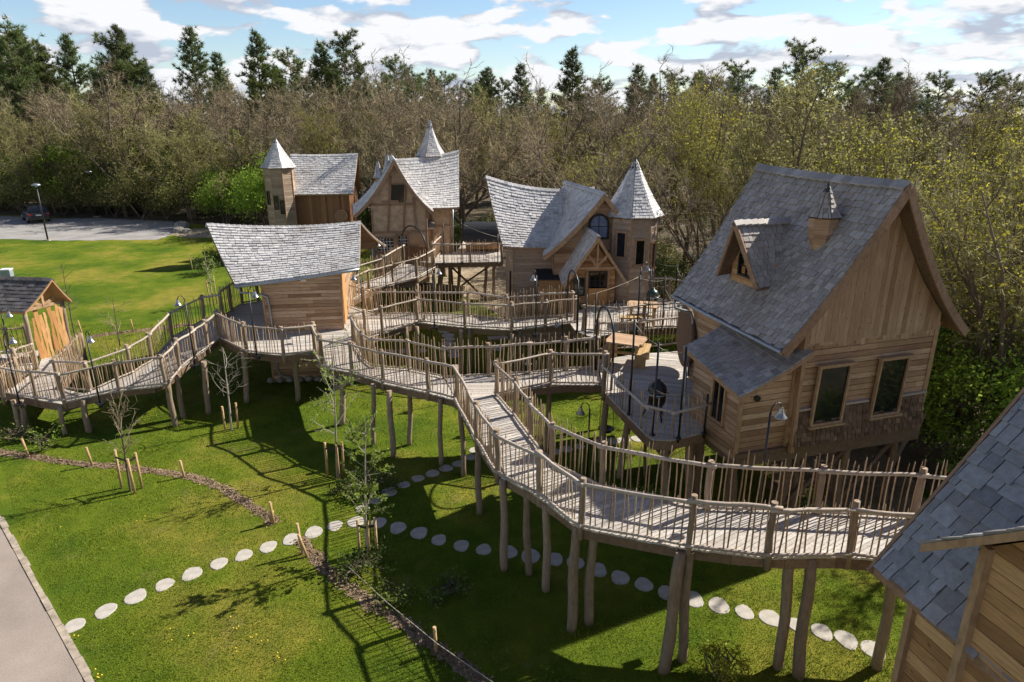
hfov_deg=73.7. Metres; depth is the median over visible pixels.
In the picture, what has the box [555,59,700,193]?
bare tree
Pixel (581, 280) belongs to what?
window
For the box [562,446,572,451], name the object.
stepping stone
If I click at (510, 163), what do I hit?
bare tree
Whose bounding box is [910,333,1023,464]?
shrub
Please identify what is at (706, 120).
bare tree
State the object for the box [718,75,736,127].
conifer
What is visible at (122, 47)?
pine tree
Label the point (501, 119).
bare tree
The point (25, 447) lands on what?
stake
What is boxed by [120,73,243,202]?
bare tree
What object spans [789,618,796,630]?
stepping stone
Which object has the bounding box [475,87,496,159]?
conifer
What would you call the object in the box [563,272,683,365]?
terrace
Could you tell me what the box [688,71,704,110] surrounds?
conifer
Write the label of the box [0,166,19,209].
shrub
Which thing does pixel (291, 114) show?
bare tree
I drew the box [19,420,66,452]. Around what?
plant
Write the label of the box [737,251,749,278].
window
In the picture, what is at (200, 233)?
track
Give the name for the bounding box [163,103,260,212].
leafing tree
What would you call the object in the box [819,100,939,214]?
bare tree
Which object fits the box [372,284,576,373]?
walkway
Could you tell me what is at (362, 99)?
bare tree
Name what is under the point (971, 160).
leafing tree
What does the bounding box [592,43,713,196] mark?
bare tree
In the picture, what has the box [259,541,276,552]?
stepping stone
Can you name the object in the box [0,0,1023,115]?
sky
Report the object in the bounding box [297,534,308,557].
stake
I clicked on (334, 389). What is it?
young tree
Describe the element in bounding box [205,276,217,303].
tree stakes
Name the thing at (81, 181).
shrub
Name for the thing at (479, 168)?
leafing tree
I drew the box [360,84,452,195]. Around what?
bare tree
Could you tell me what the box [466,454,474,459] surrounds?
stepping stone
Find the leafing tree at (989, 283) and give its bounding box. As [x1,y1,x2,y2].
[925,182,1023,375]
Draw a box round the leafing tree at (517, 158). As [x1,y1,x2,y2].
[483,119,557,185]
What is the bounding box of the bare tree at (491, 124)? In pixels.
[462,101,543,164]
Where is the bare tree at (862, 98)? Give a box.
[804,76,920,175]
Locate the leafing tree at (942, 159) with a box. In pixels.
[917,129,993,210]
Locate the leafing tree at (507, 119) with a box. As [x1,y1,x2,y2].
[488,96,591,187]
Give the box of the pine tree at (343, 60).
[308,27,373,131]
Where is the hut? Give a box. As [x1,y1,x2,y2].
[205,220,385,382]
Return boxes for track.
[170,228,210,237]
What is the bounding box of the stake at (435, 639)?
[433,626,437,652]
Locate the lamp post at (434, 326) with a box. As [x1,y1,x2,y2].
[430,265,441,330]
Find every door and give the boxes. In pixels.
[342,274,347,323]
[409,234,422,261]
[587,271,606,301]
[588,288,606,305]
[676,305,695,366]
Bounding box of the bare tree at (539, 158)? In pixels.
[499,102,683,201]
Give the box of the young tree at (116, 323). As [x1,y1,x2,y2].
[99,298,131,376]
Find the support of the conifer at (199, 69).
on the ground at (910, 456)
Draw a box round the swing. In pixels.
[598,400,613,433]
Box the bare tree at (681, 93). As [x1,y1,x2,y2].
[646,69,704,116]
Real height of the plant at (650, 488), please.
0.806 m
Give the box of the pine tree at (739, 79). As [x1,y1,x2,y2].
[718,57,771,135]
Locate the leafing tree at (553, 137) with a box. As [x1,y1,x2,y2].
[513,101,589,188]
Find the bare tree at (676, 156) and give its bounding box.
[573,101,723,201]
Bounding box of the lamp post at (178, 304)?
[174,296,200,368]
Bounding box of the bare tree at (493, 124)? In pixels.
[415,100,504,218]
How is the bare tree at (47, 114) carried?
on the ground at (910, 456)
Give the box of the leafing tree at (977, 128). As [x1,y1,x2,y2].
[924,93,1023,225]
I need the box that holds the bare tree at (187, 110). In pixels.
[172,83,245,163]
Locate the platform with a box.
[201,280,384,425]
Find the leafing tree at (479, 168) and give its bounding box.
[380,111,497,201]
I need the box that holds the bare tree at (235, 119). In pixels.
[204,100,268,137]
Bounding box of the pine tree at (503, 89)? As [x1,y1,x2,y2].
[486,77,516,128]
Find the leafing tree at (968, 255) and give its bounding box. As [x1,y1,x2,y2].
[905,128,1023,426]
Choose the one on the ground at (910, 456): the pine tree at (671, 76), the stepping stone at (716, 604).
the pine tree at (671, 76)
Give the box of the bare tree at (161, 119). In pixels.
[128,87,175,138]
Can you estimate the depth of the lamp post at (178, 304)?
22.82 m
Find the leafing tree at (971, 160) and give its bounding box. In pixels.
[932,146,1012,199]
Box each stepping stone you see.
[65,618,85,632]
[94,603,116,619]
[124,588,145,604]
[155,578,174,591]
[181,567,202,581]
[210,558,227,569]
[235,549,252,561]
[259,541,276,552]
[283,533,298,544]
[305,526,322,538]
[327,521,342,531]
[347,516,363,526]
[356,505,369,513]
[369,496,383,503]
[371,517,386,527]
[381,487,396,495]
[390,522,406,533]
[398,481,409,487]
[410,527,427,538]
[411,475,424,481]
[426,469,439,476]
[432,534,445,545]
[439,465,452,471]
[441,341,454,345]
[442,333,453,336]
[443,337,454,340]
[448,353,459,357]
[452,460,460,466]
[453,540,468,551]
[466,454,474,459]
[469,447,474,452]
[476,544,490,554]
[492,347,504,350]
[508,545,517,557]
[522,549,539,562]
[551,553,562,565]
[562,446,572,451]
[567,557,584,568]
[594,562,606,576]
[607,438,619,444]
[611,570,629,584]
[631,436,640,441]
[634,577,652,591]
[658,585,668,599]
[689,591,703,607]
[708,597,729,613]
[735,604,753,619]
[758,610,778,626]
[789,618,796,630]
[811,623,831,641]
[833,630,857,649]
[860,640,885,658]
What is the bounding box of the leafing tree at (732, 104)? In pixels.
[720,90,750,135]
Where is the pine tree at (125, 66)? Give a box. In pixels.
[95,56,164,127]
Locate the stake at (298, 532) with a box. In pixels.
[296,523,303,554]
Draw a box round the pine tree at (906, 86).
[876,71,929,158]
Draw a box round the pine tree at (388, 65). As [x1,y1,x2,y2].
[369,53,427,130]
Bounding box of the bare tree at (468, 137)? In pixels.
[388,58,532,217]
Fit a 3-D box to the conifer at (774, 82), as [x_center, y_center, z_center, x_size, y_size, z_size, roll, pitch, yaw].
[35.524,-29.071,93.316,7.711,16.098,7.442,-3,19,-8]
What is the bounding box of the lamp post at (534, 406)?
[525,355,538,423]
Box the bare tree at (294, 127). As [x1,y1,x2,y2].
[268,102,360,157]
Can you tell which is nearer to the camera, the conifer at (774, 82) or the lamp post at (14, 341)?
the lamp post at (14, 341)
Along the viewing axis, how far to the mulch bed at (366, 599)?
14.19 m
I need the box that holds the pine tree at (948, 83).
[910,68,965,189]
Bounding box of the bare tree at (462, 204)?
[381,88,544,238]
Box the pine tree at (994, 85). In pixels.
[940,68,1018,157]
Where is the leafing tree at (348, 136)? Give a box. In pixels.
[289,101,374,169]
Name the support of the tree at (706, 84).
on the ground at (910, 456)
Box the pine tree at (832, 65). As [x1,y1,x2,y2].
[815,57,854,123]
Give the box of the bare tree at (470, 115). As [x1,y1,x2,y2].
[420,98,493,188]
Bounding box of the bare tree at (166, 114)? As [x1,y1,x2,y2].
[116,79,237,147]
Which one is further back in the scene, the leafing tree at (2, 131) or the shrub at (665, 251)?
the leafing tree at (2, 131)
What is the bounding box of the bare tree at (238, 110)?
[170,81,296,157]
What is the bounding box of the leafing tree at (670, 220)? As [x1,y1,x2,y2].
[592,144,718,231]
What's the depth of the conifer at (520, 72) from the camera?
93.49 m
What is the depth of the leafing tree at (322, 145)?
58.64 m
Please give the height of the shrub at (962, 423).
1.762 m
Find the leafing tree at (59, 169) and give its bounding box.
[35,128,85,206]
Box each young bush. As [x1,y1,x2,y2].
[179,253,220,273]
[202,246,221,263]
[690,632,756,681]
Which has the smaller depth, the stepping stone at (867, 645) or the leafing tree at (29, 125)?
the stepping stone at (867, 645)
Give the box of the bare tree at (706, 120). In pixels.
[660,87,750,192]
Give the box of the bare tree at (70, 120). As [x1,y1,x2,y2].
[60,100,125,155]
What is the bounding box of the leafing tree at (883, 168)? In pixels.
[796,112,955,225]
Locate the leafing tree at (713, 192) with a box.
[670,143,752,248]
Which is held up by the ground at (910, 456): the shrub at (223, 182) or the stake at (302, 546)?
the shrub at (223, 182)
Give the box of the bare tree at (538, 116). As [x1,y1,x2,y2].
[459,55,611,214]
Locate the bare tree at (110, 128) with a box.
[35,55,168,216]
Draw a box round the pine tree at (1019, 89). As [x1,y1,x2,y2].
[984,72,1023,144]
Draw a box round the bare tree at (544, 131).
[494,87,578,178]
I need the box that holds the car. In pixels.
[20,203,50,222]
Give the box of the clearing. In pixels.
[373,259,505,317]
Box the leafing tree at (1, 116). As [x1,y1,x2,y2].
[0,103,47,161]
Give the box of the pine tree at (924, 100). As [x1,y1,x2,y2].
[913,94,940,172]
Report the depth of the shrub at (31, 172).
70.86 m
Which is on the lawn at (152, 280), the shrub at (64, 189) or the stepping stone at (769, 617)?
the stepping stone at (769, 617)
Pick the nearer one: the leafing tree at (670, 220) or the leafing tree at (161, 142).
the leafing tree at (670, 220)
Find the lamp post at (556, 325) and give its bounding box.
[553,318,562,367]
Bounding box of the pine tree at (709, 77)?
[695,73,728,116]
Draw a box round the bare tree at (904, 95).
[845,71,941,177]
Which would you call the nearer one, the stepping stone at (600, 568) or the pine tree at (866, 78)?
the stepping stone at (600, 568)
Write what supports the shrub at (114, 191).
on the ground at (910, 456)
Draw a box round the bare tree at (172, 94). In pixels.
[165,83,191,120]
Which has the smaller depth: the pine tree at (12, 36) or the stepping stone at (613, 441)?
the stepping stone at (613, 441)
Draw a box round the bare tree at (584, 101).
[571,79,672,195]
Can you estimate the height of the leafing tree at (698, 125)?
12.493 m
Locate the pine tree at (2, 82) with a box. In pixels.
[0,41,26,114]
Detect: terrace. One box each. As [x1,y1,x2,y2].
[411,233,502,299]
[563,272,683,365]
[595,308,711,498]
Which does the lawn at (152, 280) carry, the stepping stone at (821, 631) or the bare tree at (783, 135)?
the stepping stone at (821, 631)
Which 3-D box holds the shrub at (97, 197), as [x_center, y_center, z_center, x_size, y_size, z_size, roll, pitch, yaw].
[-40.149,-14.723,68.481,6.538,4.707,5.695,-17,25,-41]
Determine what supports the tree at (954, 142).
on the ground at (910, 456)
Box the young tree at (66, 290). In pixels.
[50,263,77,335]
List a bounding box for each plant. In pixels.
[0,419,38,440]
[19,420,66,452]
[315,535,399,598]
[326,470,370,497]
[343,460,403,505]
[368,577,419,615]
[417,565,473,610]
[624,483,671,496]
[768,484,827,507]
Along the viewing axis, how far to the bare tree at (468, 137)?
52.06 m
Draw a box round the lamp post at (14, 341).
[3,333,26,408]
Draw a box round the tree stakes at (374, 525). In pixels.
[356,517,377,559]
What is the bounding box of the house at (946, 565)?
[866,387,1023,681]
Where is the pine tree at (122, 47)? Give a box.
[85,28,164,131]
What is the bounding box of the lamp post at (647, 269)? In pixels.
[636,262,649,323]
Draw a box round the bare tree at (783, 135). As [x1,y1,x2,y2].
[721,99,828,171]
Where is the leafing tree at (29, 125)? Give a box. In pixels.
[0,109,62,164]
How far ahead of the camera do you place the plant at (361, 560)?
15.61 m
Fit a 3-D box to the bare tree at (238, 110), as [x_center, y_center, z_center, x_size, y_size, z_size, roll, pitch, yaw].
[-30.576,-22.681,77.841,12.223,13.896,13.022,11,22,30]
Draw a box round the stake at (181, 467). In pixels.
[179,460,184,476]
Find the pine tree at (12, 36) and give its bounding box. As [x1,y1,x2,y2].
[0,12,79,135]
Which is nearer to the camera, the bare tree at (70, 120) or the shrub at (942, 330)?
the shrub at (942, 330)
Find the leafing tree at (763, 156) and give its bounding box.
[680,111,794,221]
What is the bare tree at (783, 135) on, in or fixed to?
on the ground at (910, 456)
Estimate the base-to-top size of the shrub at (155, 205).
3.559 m
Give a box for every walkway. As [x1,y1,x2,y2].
[0,292,223,434]
[0,323,39,383]
[316,312,947,680]
[352,244,435,311]
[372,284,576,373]
[445,332,608,449]
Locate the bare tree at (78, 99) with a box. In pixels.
[14,68,93,161]
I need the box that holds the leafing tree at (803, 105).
[704,51,973,207]
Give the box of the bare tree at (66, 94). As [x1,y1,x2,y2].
[53,55,164,143]
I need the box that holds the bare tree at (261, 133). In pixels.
[201,99,302,218]
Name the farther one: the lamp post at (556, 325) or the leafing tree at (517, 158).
the leafing tree at (517, 158)
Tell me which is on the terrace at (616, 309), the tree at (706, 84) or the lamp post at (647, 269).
the lamp post at (647, 269)
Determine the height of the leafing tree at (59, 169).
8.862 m
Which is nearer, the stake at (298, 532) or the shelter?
the stake at (298, 532)
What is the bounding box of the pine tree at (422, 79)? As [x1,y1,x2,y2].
[402,68,438,124]
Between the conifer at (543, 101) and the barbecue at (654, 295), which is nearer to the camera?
the barbecue at (654, 295)
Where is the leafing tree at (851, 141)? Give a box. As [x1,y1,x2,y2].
[810,111,902,177]
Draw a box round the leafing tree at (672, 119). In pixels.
[650,79,729,241]
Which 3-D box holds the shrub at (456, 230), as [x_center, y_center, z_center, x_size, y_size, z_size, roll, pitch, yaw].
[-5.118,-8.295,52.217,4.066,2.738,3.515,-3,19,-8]
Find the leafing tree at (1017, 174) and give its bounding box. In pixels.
[946,107,1023,352]
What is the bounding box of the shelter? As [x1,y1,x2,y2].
[0,276,71,364]
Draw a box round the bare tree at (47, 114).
[0,82,101,154]
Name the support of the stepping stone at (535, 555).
on the lawn at (152, 280)
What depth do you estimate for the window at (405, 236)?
36.32 m
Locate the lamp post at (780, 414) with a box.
[757,402,787,503]
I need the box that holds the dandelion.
[60,516,319,678]
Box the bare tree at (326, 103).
[289,78,389,199]
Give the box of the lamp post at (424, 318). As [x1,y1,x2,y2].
[423,312,435,370]
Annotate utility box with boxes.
[0,268,13,275]
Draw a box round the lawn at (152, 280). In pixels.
[0,214,929,681]
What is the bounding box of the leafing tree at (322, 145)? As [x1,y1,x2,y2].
[285,97,361,167]
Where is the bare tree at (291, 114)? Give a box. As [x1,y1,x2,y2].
[245,81,356,151]
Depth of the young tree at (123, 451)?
18.49 m
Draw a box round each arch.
[401,225,427,276]
[566,270,578,330]
[594,305,614,388]
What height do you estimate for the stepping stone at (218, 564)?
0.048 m
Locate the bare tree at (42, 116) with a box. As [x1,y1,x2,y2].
[2,81,88,157]
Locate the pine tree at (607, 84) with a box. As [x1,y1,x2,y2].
[573,74,623,154]
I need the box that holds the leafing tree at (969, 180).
[916,126,1023,339]
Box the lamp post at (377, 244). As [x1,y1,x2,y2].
[376,239,389,293]
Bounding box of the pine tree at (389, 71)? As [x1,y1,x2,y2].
[380,70,405,102]
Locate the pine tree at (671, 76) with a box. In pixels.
[658,66,701,126]
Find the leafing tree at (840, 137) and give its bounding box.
[726,55,957,178]
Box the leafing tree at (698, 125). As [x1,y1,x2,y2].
[623,69,753,277]
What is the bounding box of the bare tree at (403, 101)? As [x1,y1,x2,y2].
[377,66,475,168]
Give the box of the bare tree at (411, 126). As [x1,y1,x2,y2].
[360,83,465,179]
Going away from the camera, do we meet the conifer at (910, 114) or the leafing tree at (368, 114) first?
the leafing tree at (368, 114)
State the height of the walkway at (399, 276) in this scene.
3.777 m
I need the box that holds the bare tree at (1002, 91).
[936,69,1023,203]
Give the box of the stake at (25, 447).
[20,438,29,456]
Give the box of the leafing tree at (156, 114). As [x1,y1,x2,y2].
[70,85,197,210]
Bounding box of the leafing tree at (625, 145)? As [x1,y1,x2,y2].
[533,131,674,199]
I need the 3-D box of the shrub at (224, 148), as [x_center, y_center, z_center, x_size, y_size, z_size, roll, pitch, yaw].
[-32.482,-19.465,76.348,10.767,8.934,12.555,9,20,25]
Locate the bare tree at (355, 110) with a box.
[347,84,377,186]
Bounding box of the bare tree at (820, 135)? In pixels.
[762,107,865,171]
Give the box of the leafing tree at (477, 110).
[417,85,518,208]
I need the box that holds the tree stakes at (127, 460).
[113,449,142,493]
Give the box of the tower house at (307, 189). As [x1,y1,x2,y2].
[260,137,360,225]
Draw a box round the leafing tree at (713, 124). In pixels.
[673,95,778,222]
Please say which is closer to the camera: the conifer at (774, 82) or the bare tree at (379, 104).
the bare tree at (379, 104)
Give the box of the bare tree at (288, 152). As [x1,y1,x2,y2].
[257,97,341,159]
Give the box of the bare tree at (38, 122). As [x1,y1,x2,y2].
[0,85,64,155]
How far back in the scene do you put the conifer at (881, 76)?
85.83 m
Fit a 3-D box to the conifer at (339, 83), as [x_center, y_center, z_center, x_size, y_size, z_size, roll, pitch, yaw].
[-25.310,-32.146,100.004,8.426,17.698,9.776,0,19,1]
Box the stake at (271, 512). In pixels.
[269,501,274,524]
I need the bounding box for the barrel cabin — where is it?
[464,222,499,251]
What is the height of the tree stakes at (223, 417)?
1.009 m
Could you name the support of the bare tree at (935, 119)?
on the ground at (910, 456)
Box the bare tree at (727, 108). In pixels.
[682,72,787,170]
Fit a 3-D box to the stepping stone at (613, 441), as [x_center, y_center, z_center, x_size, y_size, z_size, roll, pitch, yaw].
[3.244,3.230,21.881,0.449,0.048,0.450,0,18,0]
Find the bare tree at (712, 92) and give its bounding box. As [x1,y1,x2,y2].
[668,61,760,117]
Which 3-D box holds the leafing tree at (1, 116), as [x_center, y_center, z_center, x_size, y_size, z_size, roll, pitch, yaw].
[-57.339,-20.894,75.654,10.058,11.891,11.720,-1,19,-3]
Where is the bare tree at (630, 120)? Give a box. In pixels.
[583,79,673,172]
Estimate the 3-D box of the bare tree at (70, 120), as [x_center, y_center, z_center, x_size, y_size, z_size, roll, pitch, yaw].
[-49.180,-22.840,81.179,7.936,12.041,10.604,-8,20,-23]
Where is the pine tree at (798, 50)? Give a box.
[768,35,842,140]
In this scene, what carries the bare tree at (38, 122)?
on the ground at (910, 456)
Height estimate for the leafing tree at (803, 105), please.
12.845 m
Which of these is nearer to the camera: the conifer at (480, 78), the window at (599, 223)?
the window at (599, 223)
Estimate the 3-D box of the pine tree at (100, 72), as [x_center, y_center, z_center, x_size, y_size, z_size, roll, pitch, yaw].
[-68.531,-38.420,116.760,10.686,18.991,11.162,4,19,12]
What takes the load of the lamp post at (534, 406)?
on the lawn at (152, 280)
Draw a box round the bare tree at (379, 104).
[347,48,474,182]
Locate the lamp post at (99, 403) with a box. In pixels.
[85,330,105,407]
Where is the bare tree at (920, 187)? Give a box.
[844,149,999,234]
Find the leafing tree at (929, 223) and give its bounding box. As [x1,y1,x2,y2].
[872,164,1023,336]
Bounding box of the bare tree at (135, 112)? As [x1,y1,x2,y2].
[96,77,203,152]
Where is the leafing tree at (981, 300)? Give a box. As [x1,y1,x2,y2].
[925,222,1023,371]
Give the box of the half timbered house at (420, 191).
[353,117,458,305]
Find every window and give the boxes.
[266,191,270,204]
[273,196,278,209]
[279,200,284,213]
[375,236,394,253]
[390,184,404,203]
[397,234,408,247]
[509,271,510,299]
[573,277,584,295]
[588,213,609,239]
[613,230,627,259]
[632,238,647,266]
[650,240,657,269]
[707,378,726,429]
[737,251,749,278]
[807,360,856,429]
[866,353,915,420]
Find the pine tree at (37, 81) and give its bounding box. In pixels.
[0,34,77,145]
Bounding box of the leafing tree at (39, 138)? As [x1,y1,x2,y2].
[0,104,72,212]
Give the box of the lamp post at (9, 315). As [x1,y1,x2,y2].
[0,308,13,372]
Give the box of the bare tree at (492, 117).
[457,83,515,183]
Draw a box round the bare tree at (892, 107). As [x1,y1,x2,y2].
[834,56,929,159]
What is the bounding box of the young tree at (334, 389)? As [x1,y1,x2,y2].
[299,325,362,477]
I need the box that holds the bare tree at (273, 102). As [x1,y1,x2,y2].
[215,78,313,152]
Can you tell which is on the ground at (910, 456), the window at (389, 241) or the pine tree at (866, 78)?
the pine tree at (866, 78)
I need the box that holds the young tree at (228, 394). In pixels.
[199,345,250,430]
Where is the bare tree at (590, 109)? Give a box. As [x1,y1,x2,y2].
[561,73,620,175]
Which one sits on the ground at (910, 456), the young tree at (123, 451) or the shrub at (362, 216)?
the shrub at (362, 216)
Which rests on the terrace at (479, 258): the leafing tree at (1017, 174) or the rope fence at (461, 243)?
the rope fence at (461, 243)
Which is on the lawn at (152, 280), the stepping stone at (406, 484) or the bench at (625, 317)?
the stepping stone at (406, 484)
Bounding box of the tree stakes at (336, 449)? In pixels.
[324,442,344,478]
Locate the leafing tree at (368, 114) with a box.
[345,108,400,178]
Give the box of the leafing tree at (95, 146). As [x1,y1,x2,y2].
[20,94,151,213]
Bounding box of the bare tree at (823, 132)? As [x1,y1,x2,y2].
[765,84,860,169]
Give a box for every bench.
[488,336,507,344]
[600,343,611,365]
[620,315,641,329]
[636,343,650,368]
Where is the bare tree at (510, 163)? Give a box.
[483,99,597,188]
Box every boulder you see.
[173,226,183,232]
[174,221,189,228]
[181,228,191,233]
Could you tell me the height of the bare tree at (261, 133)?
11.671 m
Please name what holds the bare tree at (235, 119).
on the ground at (910, 456)
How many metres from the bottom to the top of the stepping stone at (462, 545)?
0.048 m
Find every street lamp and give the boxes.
[31,183,52,240]
[85,170,100,216]
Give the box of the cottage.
[486,157,663,342]
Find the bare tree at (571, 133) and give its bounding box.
[546,95,589,173]
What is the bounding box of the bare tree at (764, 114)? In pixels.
[750,85,779,158]
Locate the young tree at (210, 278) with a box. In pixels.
[200,252,217,305]
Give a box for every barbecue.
[641,378,668,422]
[646,288,658,310]
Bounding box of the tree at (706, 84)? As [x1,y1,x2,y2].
[611,62,769,214]
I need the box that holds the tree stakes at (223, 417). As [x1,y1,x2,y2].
[221,402,238,430]
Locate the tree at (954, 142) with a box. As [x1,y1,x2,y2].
[893,70,1007,224]
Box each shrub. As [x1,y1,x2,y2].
[0,140,73,209]
[0,147,30,205]
[0,157,61,208]
[0,160,9,208]
[0,165,34,213]
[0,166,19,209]
[0,173,43,212]
[1,154,79,212]
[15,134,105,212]
[38,180,84,215]
[40,167,88,214]
[42,160,114,214]
[73,164,157,214]
[77,170,145,216]
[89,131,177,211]
[91,159,172,219]
[108,189,143,212]
[112,176,167,215]
[118,133,193,209]
[141,188,184,219]
[144,158,212,220]
[165,165,202,213]
[178,181,215,215]
[182,125,257,168]
[186,167,262,223]
[187,163,253,223]
[190,164,234,215]
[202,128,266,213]
[207,151,268,223]
[218,165,267,223]
[226,166,268,225]
[358,210,370,228]
[364,203,370,221]
[451,215,462,245]
[454,211,492,236]
[482,208,494,221]
[655,252,686,294]
[656,222,687,274]
[658,247,694,312]
[658,256,694,287]
[661,268,689,298]
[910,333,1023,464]
[921,288,1023,433]
[922,396,986,446]
[923,212,961,281]
[924,405,992,501]
[928,354,985,405]
[929,260,1023,427]
[935,214,1007,298]
[936,435,972,474]
[941,250,1022,354]
[947,366,1023,444]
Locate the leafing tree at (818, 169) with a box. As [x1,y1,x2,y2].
[710,160,1002,290]
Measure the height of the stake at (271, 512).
0.753 m
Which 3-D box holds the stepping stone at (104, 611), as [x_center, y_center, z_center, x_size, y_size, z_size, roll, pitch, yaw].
[-8.602,5.722,14.434,0.404,0.048,0.494,0,18,0]
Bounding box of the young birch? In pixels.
[340,411,395,557]
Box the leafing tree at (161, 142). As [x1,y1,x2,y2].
[115,117,214,218]
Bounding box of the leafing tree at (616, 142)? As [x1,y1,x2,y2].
[559,118,648,190]
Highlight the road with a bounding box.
[0,527,83,681]
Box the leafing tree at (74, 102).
[41,87,158,173]
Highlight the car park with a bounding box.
[0,216,174,240]
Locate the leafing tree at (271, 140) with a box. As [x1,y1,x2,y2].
[243,128,302,174]
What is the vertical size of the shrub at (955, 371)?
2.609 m
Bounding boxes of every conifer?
[0,31,48,147]
[20,37,79,144]
[53,32,101,157]
[85,71,105,113]
[94,23,171,133]
[140,61,177,150]
[161,24,232,134]
[203,51,244,141]
[232,26,295,148]
[243,74,262,127]
[262,64,295,153]
[286,68,306,109]
[296,39,354,151]
[299,85,314,123]
[323,59,349,131]
[347,60,384,182]
[375,78,396,146]
[423,67,442,113]
[475,70,485,92]
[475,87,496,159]
[476,66,501,116]
[497,63,536,183]
[532,87,553,134]
[545,44,596,181]
[610,63,653,171]
[631,72,664,139]
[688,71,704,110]
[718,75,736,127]
[757,67,785,164]
[834,81,868,150]
[848,56,904,168]
[874,71,913,160]
[898,95,918,165]
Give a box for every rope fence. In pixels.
[442,219,498,264]
[575,260,682,352]
[626,320,708,442]
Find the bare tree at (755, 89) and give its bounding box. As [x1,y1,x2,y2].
[701,62,824,204]
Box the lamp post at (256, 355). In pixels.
[248,287,261,359]
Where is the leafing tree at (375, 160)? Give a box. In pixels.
[318,111,408,225]
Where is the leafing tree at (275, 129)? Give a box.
[246,111,319,156]
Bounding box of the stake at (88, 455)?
[85,447,92,465]
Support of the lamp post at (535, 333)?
attached to the walkway at (396, 324)
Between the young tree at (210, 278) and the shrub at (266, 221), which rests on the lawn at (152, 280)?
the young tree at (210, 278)
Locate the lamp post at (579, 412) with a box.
[576,402,590,476]
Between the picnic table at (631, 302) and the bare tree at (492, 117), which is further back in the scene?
the bare tree at (492, 117)
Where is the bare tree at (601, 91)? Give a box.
[516,76,645,183]
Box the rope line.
[345,564,492,681]
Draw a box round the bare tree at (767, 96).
[758,62,876,157]
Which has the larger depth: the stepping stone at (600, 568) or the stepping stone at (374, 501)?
the stepping stone at (374, 501)
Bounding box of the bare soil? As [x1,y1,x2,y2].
[758,446,923,511]
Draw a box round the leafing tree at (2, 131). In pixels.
[0,115,52,207]
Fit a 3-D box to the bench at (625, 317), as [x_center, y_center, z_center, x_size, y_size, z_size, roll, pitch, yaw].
[4.503,-0.683,25.890,0.900,0.485,0.300,2,19,5]
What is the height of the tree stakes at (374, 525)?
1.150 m
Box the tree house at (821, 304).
[670,163,969,507]
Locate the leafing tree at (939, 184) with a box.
[901,152,1023,234]
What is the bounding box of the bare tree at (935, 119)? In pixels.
[912,85,992,195]
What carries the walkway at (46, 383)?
on the lawn at (152, 280)
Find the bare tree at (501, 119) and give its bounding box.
[434,97,551,221]
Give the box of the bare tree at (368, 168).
[330,101,421,188]
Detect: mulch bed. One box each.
[0,448,279,527]
[91,322,190,337]
[290,536,494,681]
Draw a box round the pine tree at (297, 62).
[265,46,321,151]
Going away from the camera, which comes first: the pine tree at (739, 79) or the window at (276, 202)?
the window at (276, 202)
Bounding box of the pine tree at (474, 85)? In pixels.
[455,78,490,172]
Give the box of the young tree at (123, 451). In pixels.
[97,383,142,491]
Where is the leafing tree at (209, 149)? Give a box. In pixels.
[179,125,263,222]
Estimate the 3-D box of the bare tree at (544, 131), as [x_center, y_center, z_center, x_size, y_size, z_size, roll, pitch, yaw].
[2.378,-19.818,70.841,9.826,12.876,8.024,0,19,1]
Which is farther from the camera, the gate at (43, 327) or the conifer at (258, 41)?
the conifer at (258, 41)
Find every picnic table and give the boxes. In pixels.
[606,333,646,367]
[627,300,658,325]
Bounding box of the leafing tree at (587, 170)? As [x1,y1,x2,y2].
[552,152,624,195]
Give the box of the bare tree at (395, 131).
[359,96,474,164]
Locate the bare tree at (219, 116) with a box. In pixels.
[146,91,278,208]
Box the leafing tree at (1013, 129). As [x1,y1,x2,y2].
[973,103,1023,183]
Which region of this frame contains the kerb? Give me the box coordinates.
[0,515,94,681]
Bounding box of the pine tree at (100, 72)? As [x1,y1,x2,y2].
[79,58,109,94]
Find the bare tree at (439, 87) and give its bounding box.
[367,47,481,164]
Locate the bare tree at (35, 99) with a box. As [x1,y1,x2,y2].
[0,83,105,166]
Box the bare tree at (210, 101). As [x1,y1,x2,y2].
[167,83,249,113]
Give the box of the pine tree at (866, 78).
[843,65,887,167]
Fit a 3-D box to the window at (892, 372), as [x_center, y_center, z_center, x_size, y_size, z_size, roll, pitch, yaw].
[9.181,1.115,16.562,1.048,1.595,0.130,-6,19,-16]
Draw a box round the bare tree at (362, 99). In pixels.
[316,66,443,148]
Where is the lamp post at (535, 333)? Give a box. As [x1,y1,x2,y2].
[530,270,539,337]
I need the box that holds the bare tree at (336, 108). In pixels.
[246,56,379,163]
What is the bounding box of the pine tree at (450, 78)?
[424,70,467,118]
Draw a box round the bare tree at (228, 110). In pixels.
[193,78,253,145]
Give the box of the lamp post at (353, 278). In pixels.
[351,271,362,315]
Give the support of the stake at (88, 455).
on the mulch bed at (237, 497)
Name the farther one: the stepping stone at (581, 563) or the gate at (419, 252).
the gate at (419, 252)
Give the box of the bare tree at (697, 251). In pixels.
[643,157,751,266]
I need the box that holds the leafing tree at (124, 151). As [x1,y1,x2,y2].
[110,122,196,216]
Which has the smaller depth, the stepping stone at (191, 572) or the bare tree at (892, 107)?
the stepping stone at (191, 572)
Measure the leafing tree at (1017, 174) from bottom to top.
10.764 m
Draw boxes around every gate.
[32,304,70,358]
[405,246,425,260]
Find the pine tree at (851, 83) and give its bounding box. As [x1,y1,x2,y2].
[836,77,864,143]
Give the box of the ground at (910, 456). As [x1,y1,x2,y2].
[0,116,1023,492]

